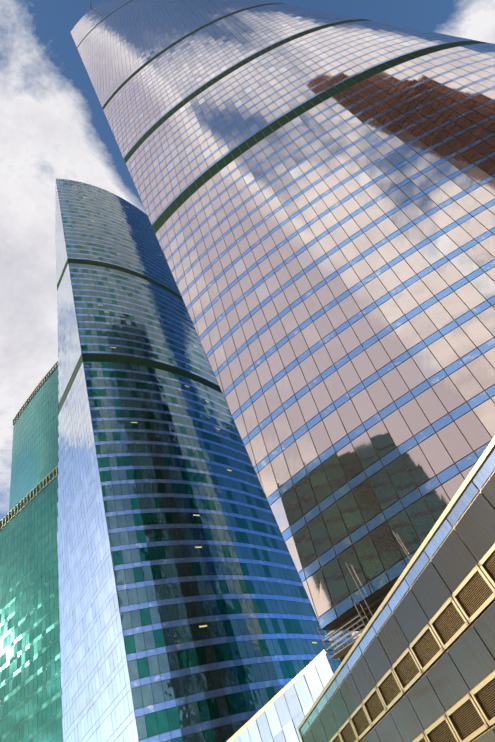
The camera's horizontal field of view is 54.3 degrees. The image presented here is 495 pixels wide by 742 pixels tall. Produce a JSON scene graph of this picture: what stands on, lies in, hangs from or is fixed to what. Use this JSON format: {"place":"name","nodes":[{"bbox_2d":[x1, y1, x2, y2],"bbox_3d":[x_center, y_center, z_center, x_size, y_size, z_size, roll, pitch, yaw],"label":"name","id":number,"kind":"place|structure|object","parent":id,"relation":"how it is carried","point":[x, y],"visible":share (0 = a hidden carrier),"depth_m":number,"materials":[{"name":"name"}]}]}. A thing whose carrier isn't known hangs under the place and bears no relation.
{"place":"outdoors","nodes":[
{"label":"outdoors","id":0,"kind":"place"},
{"bbox_2d":[0,466,57,529],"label":"railing","id":1,"kind":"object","parent":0,"point":[36,492],"depth_m":139.59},
{"bbox_2d":[0,476,62,741],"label":"building facade","id":2,"kind":"structure","parent":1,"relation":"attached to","point":[30,688],"depth_m":112.34,"materials":[{"name":"teal glass"}]},
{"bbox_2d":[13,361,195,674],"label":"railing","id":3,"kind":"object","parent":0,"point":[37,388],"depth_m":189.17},
{"bbox_2d":[9,367,57,513],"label":"building facade","id":4,"kind":"structure","parent":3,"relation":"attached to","point":[34,463],"depth_m":170.24,"materials":[{"name":"teal glass"}]},
{"bbox_2d":[0,0,494,638],"label":"sky","id":5,"kind":"structure","parent":0,"point":[54,124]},
{"bbox_2d":[227,650,333,741],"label":"wall","id":6,"kind":"structure","parent":0,"point":[280,715],"depth_m":37.80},
{"bbox_2d":[337,636,423,732],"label":"podium wall","id":7,"kind":"structure","parent":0,"point":[342,657],"depth_m":36.82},
{"bbox_2d":[297,436,494,741],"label":"podium louvre wing","id":8,"kind":"structure","parent":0,"point":[417,661],"depth_m":19.49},
{"bbox_2d":[73,39,399,649],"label":"building","id":9,"kind":"structure","parent":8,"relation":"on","point":[374,601],"depth_m":33.44,"materials":[{"name":"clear glass"}]},
{"bbox_2d":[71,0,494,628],"bbox_3d":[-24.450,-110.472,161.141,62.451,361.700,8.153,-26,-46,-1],"label":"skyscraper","id":10,"kind":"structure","parent":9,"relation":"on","point":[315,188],"depth_m":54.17,"materials":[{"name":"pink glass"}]},
{"bbox_2d":[317,497,447,658],"bbox_3d":[8.995,13.257,31.173,11.720,4.700,1.182,-40,-48,13],"label":"railing","id":11,"kind":"object","parent":8,"relation":"on","point":[342,651],"visible":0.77,"depth_m":30.93,"materials":[{"name":"silver metal"}]},
{"label":"ground","id":12,"kind":"structure","parent":0,"visible":0},
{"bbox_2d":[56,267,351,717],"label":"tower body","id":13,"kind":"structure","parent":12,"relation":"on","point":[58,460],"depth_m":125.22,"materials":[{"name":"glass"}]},
{"bbox_2d":[55,180,138,741],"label":"building facade","id":14,"kind":"structure","parent":13,"relation":"attached to","point":[97,701],"depth_m":90.59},
{"bbox_2d":[56,178,353,741],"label":"skyscraper","id":15,"kind":"structure","parent":12,"relation":"on","point":[203,563],"depth_m":97.75,"materials":[{"name":"blue glass"}]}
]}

